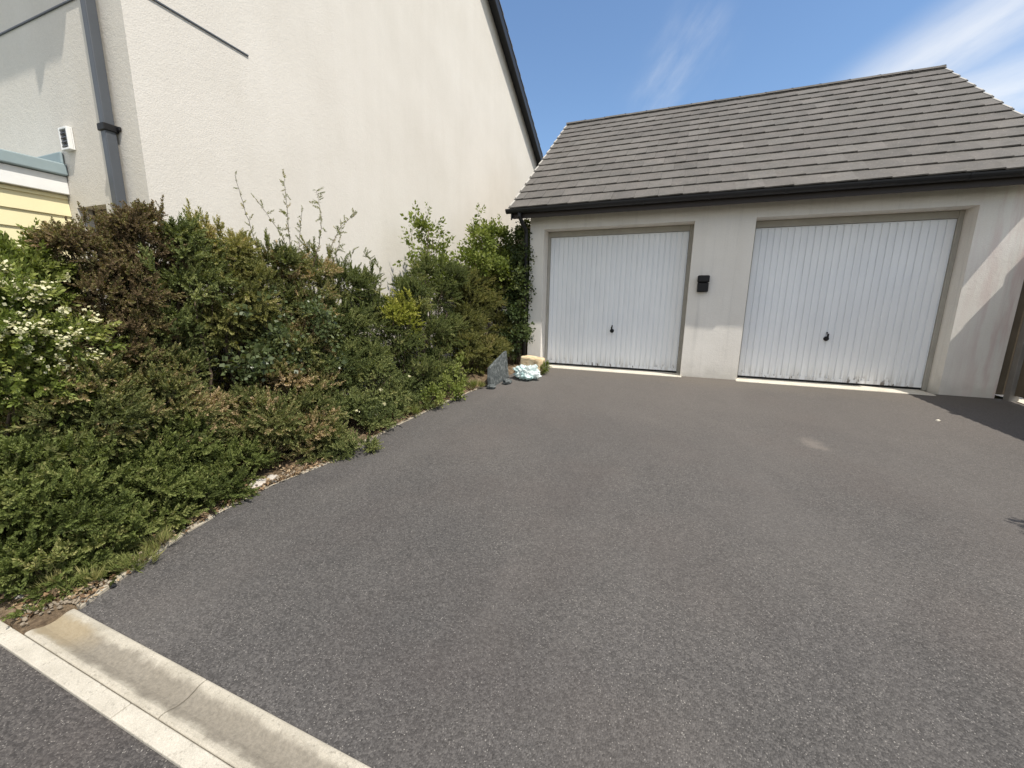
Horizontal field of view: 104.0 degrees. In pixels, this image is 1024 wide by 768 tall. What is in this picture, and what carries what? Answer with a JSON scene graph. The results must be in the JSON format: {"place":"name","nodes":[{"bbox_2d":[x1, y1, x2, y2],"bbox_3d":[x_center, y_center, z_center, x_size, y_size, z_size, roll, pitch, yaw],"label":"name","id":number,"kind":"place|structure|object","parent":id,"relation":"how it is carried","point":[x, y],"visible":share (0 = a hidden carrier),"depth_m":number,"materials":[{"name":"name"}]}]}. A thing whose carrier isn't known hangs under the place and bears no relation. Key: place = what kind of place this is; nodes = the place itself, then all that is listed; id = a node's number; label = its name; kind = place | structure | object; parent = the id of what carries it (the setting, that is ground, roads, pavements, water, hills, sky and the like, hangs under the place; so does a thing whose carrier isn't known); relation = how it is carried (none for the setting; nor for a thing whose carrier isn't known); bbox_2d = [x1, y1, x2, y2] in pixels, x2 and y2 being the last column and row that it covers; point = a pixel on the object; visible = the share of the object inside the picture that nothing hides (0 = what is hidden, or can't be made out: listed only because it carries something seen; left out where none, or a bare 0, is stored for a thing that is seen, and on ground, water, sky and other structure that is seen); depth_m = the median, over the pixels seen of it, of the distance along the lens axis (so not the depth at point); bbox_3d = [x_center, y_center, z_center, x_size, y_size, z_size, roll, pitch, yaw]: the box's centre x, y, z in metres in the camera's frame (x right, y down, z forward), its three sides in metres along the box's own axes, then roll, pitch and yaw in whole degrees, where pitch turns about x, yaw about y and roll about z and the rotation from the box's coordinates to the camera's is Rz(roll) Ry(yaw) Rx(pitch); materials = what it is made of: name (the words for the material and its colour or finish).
{"place":"outdoors","nodes":[
{"label":"outdoors","id":0,"kind":"place"},
{"bbox_2d":[0,646,178,767],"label":"pavement","id":1,"kind":"structure","parent":0,"point":[45,722],"depth_m":1.39,"materials":[{"name":"grey asphalt"}]},
{"bbox_2d":[78,367,1023,767],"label":"driveway","id":2,"kind":"structure","parent":0,"point":[572,569],"depth_m":2.05,"materials":[{"name":"grey asphalt"}]},
{"bbox_2d":[320,429,383,463],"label":"weed","id":3,"kind":"object","parent":2,"relation":"on","point":[346,452],"visible":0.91,"depth_m":3.56,"materials":[{"name":"green plant"}]},
{"bbox_2d":[487,384,495,388],"bbox_3d":[-0.300,0.043,5.752,0.144,0.089,0.105,5,12,21],"label":"stone","id":4,"kind":"object","parent":2,"relation":"on","point":[491,386],"visible":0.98,"depth_m":5.72,"materials":[{"name":"grey stone"}]},
{"bbox_2d":[487,351,508,384],"bbox_3d":[-0.207,-0.224,6.080,0.083,0.498,0.700,5,12,21],"label":"stone slab","id":5,"kind":"object","parent":2,"relation":"on","point":[497,373],"depth_m":6.05,"materials":[{"name":"grey stone"}]},
{"bbox_2d":[503,378,511,384],"bbox_3d":[-0.069,-0.038,6.014,0.119,0.102,0.176,5,12,21],"label":"stone","id":6,"kind":"object","parent":2,"relation":"on","point":[506,381],"visible":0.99,"depth_m":5.96,"materials":[{"name":"grey stone"}]},
{"bbox_2d":[513,364,540,379],"bbox_3d":[0.247,-0.196,6.284,0.492,0.248,0.387,5,12,21],"label":"plastic bag","id":7,"kind":"object","parent":2,"relation":"on","point":[529,372],"visible":1,"depth_m":6.20,"materials":[{"name":"white plastic"}]},
{"bbox_2d":[520,355,544,372],"bbox_3d":[0.344,-0.323,6.755,0.389,0.301,0.243,7,13,29],"label":"sandstone block","id":8,"kind":"object","parent":2,"relation":"on","point":[527,360],"depth_m":6.66,"materials":[{"name":"beige stone"}]},
{"bbox_2d":[540,360,550,374],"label":"weed","id":9,"kind":"object","parent":2,"relation":"on","point":[545,370],"visible":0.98,"depth_m":6.60,"materials":[{"name":"green plant"}]},
{"bbox_2d":[500,0,1023,156],"label":"sky","id":10,"kind":"structure","parent":0,"point":[577,60],"materials":[{"name":"blue"}]},
{"bbox_2d":[577,347,1002,398],"bbox_3d":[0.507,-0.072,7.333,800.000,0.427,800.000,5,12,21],"label":"ground","id":11,"kind":"structure","parent":0,"point":[997,397],"depth_m":5.48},
{"bbox_2d":[0,149,77,398],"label":"boarded porch","id":12,"kind":"object","parent":11,"relation":"on","point":[25,206],"visible":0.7,"depth_m":3.34,"materials":[{"name":"yellow wood"}]},
{"bbox_2d":[24,609,205,720],"bbox_3d":[-1.691,1.189,1.689,0.974,0.108,0.165,5,12,21],"label":"drain channel","id":13,"kind":"object","parent":11,"relation":"on","point":[153,684],"visible":0.83,"depth_m":1.65,"materials":[{"name":"concrete"}]},
{"bbox_2d":[0,620,231,767],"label":"kerb","id":14,"kind":"structure","parent":11,"relation":"on","point":[166,742],"depth_m":1.47,"materials":[{"name":"concrete"}]},
{"bbox_2d":[0,353,519,635],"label":"planting bed","id":15,"kind":"object","parent":11,"relation":"on","point":[45,618],"visible":0.05,"depth_m":2.72,"materials":[{"name":"soil"}]},
{"bbox_2d":[14,594,25,598],"bbox_3d":[-2.424,1.061,1.976,0.078,0.042,0.052,5,12,21],"label":"stone","id":16,"kind":"object","parent":15,"relation":"on","point":[19,596],"visible":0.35,"depth_m":1.96,"materials":[{"name":"white stone"}]},
{"bbox_2d":[0,217,117,338],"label":"privet shrub","id":17,"kind":"object","parent":15,"relation":"on","point":[42,261],"visible":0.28,"depth_m":2.38,"materials":[{"name":"green plant"}]},
{"bbox_2d":[0,244,135,530],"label":"firethorn shrub","id":18,"kind":"object","parent":15,"relation":"on","point":[33,344],"visible":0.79,"depth_m":2.21,"materials":[{"name":"green plant"}]},
{"bbox_2d":[24,525,181,595],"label":"grass tuft","id":19,"kind":"object","parent":15,"relation":"on","point":[148,548],"visible":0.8,"depth_m":2.15,"materials":[{"name":"green plant"}]},
{"bbox_2d":[21,195,188,397],"bbox_3d":[-2.665,-0.220,2.833,0.676,2.165,0.891,1,11,-1],"label":"barberry shrub","id":20,"kind":"object","parent":15,"relation":"on","point":[119,267],"visible":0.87,"depth_m":2.64,"materials":[{"name":"brown plant"}]},
{"bbox_2d":[0,324,259,495],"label":"cotoneaster shrub","id":21,"kind":"object","parent":15,"relation":"on","point":[125,402],"visible":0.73,"depth_m":2.51,"materials":[{"name":"green plant"}]},
{"bbox_2d":[0,409,282,621],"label":"cotoneaster shrub","id":22,"kind":"object","parent":15,"relation":"on","point":[82,515],"visible":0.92,"depth_m":2.19,"materials":[{"name":"green plant"}]},
{"bbox_2d":[115,207,246,395],"bbox_3d":[-2.647,-0.292,3.169,0.938,2.076,0.853,5,12,21],"label":"cotoneaster shrub","id":23,"kind":"object","parent":15,"relation":"on","point":[195,276],"visible":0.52,"depth_m":2.97,"materials":[{"name":"green plant"}]},
{"bbox_2d":[180,198,285,435],"bbox_3d":[-2.402,-0.393,3.473,0.980,2.172,0.928,5,12,21],"label":"cotoneaster shrub","id":24,"kind":"object","parent":15,"relation":"on","point":[248,272],"visible":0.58,"depth_m":3.32,"materials":[{"name":"green plant"}]},
{"bbox_2d":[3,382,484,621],"bbox_3d":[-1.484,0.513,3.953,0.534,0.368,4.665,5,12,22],"label":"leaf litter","id":25,"kind":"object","parent":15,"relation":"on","point":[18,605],"visible":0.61,"depth_m":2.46,"materials":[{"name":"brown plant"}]},
{"bbox_2d":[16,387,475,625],"bbox_3d":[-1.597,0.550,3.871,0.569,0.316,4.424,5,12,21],"label":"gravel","id":26,"kind":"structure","parent":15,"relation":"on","point":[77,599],"depth_m":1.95,"materials":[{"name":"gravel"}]},
{"bbox_2d":[246,478,267,489],"bbox_3d":[-1.958,0.772,3.064,0.123,0.082,0.158,5,12,21],"label":"stone","id":27,"kind":"object","parent":15,"relation":"on","point":[259,482],"visible":0.61,"depth_m":3.04,"materials":[{"name":"white stone"}]},
{"bbox_2d":[267,474,277,482],"bbox_3d":[-1.893,0.749,3.161,0.098,0.059,0.089,-6,13,-32],"label":"stone","id":28,"kind":"object","parent":15,"relation":"on","point":[272,476],"visible":0.6,"depth_m":3.14,"materials":[{"name":"white stone"}]},
{"bbox_2d":[207,341,357,470],"bbox_3d":[-1.926,0.135,3.539,1.002,1.147,1.278,-1,11,-12],"label":"cotoneaster shrub","id":29,"kind":"object","parent":15,"relation":"on","point":[292,420],"visible":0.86,"depth_m":3.38,"materials":[{"name":"green plant"}]},
{"bbox_2d":[215,285,357,439],"bbox_3d":[-2.003,-0.104,3.611,0.659,1.533,1.140,5,12,21],"label":"viburnum shrub","id":30,"kind":"object","parent":15,"relation":"on","point":[252,370],"visible":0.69,"depth_m":3.42,"materials":[{"name":"green plant"}]},
{"bbox_2d":[218,169,356,388],"bbox_3d":[-2.231,-0.736,4.007,1.048,2.613,1.598,1,11,-2],"label":"hawthorn shrub","id":31,"kind":"object","parent":15,"relation":"on","point":[303,271],"visible":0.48,"depth_m":3.75,"materials":[{"name":"green plant"}]},
{"bbox_2d":[298,247,402,392],"bbox_3d":[-1.746,-0.549,4.515,0.833,2.009,1.518,3,11,11],"label":"yew shrub","id":32,"kind":"object","parent":15,"relation":"on","point":[360,306],"visible":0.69,"depth_m":4.35,"materials":[{"name":"green plant"}]},
{"bbox_2d":[306,333,438,433],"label":"escallonia shrub","id":33,"kind":"object","parent":15,"relation":"on","point":[391,397],"visible":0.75,"depth_m":4.20,"materials":[{"name":"green plant"}]},
{"bbox_2d":[380,287,424,384],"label":"golden shrub","id":34,"kind":"object","parent":15,"relation":"on","point":[404,315],"visible":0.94,"depth_m":4.77,"materials":[{"name":"green plant"}]},
{"bbox_2d":[365,248,472,396],"bbox_3d":[-1.110,-0.800,5.453,0.968,2.045,2.062,5,12,21],"label":"yew shrub","id":35,"kind":"object","parent":15,"relation":"on","point":[431,367],"visible":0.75,"depth_m":5.25,"materials":[{"name":"green plant"}]},
{"bbox_2d":[392,200,464,346],"bbox_3d":[-1.272,-1.270,5.900,0.802,2.655,1.303,12,15,44],"label":"sycamore sapling","id":36,"kind":"object","parent":15,"relation":"on","point":[418,223],"visible":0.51,"depth_m":5.76,"materials":[{"name":"green plant"}]},
{"bbox_2d":[403,378,484,415],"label":"grass tuft","id":37,"kind":"object","parent":15,"relation":"on","point":[415,408],"visible":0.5,"depth_m":4.89,"materials":[{"name":"green plant"}]},
{"bbox_2d":[417,349,471,407],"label":"bramble","id":38,"kind":"object","parent":15,"relation":"on","point":[457,386],"visible":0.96,"depth_m":5.15,"materials":[{"name":"green plant"}]},
{"bbox_2d":[436,262,521,374],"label":"cypress shrub","id":39,"kind":"object","parent":15,"relation":"on","point":[481,349],"visible":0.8,"depth_m":6.36,"materials":[{"name":"green plant"}]},
{"bbox_2d":[451,204,527,334],"bbox_3d":[-0.352,-1.638,7.067,1.040,2.826,1.994,5,12,21],"label":"sycamore sapling","id":40,"kind":"object","parent":15,"relation":"on","point":[491,254],"visible":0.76,"depth_m":6.67,"materials":[{"name":"green plant"}]},
{"bbox_2d":[159,680,370,767],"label":"drain channel","id":41,"kind":"object","parent":11,"relation":"on","point":[232,730],"visible":0.89,"depth_m":1.38,"materials":[{"name":"concrete"}]},
{"bbox_2d":[0,0,542,425],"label":"house","id":42,"kind":"structure","parent":11,"relation":"on","point":[379,116],"depth_m":4.17,"materials":[{"name":"beige paint"}]},
{"bbox_2d":[58,126,75,151],"bbox_3d":[-3.775,-2.076,3.388,0.130,0.175,0.040,5,12,21],"label":"wall vent","id":43,"kind":"object","parent":42,"relation":"attached to","point":[66,138],"depth_m":3.38,"materials":[{"name":"white plastic"}]},
{"bbox_2d":[93,209,119,326],"bbox_3d":[-3.604,-1.026,3.675,0.444,1.084,0.050,5,12,21],"label":"window","id":44,"kind":"structure","parent":42,"relation":"in","point":[94,212],"depth_m":3.63,"materials":[{"name":"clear glass"}]},
{"bbox_2d":[76,387,481,609],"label":"edging kerb","id":45,"kind":"structure","parent":11,"relation":"on","point":[121,576],"depth_m":2.52,"materials":[{"name":"concrete"}]},
{"bbox_2d":[514,226,529,358],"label":"stone wall","id":46,"kind":"structure","parent":11,"relation":"on","point":[516,289],"depth_m":7.63,"materials":[{"name":"grey stone"}]},
{"bbox_2d":[505,64,1023,397],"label":"garage","id":47,"kind":"structure","parent":11,"relation":"on","point":[853,234],"depth_m":5.92,"materials":[{"name":"tile"}]},
{"bbox_2d":[498,218,536,364],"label":"ivy","id":48,"kind":"object","parent":47,"relation":"attached to","point":[515,310],"visible":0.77,"depth_m":7.02,"materials":[{"name":"green plant"}]},
{"bbox_2d":[547,231,689,372],"bbox_3d":[1.720,-1.388,6.887,2.253,2.252,0.107,5,12,21],"label":"garage door","id":49,"kind":"structure","parent":47,"relation":"in","point":[616,301],"depth_m":6.87,"materials":[{"name":"white metal"}]},
{"bbox_2d":[697,275,709,291],"bbox_3d":[2.891,-1.517,6.049,0.166,0.245,0.104,5,12,21],"label":"wall light","id":50,"kind":"object","parent":47,"relation":"attached to","point":[703,283],"visible":1,"depth_m":6.01,"materials":[{"name":"black plastic"}]},
{"bbox_2d":[737,219,956,389],"bbox_3d":[4.661,-1.116,5.749,2.253,2.246,0.107,5,12,21],"label":"garage door","id":51,"kind":"structure","parent":47,"relation":"in","point":[848,304],"depth_m":5.72,"materials":[{"name":"white metal"}]},
{"bbox_2d":[995,281,1023,394],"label":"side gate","id":52,"kind":"structure","parent":11,"relation":"on","point":[1010,349],"depth_m":4.98,"materials":[{"name":"brown wood"}]},
{"bbox_2d":[1003,317,1023,401],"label":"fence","id":53,"kind":"object","parent":11,"relation":"on","point":[1014,390],"visible":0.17,"depth_m":4.91,"materials":[{"name":"brown wood"}]},
{"bbox_2d":[995,394,1023,403],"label":"path","id":54,"kind":"structure","parent":0,"point":[1021,400],"depth_m":5.03,"materials":[{"name":"concrete"}]}
]}

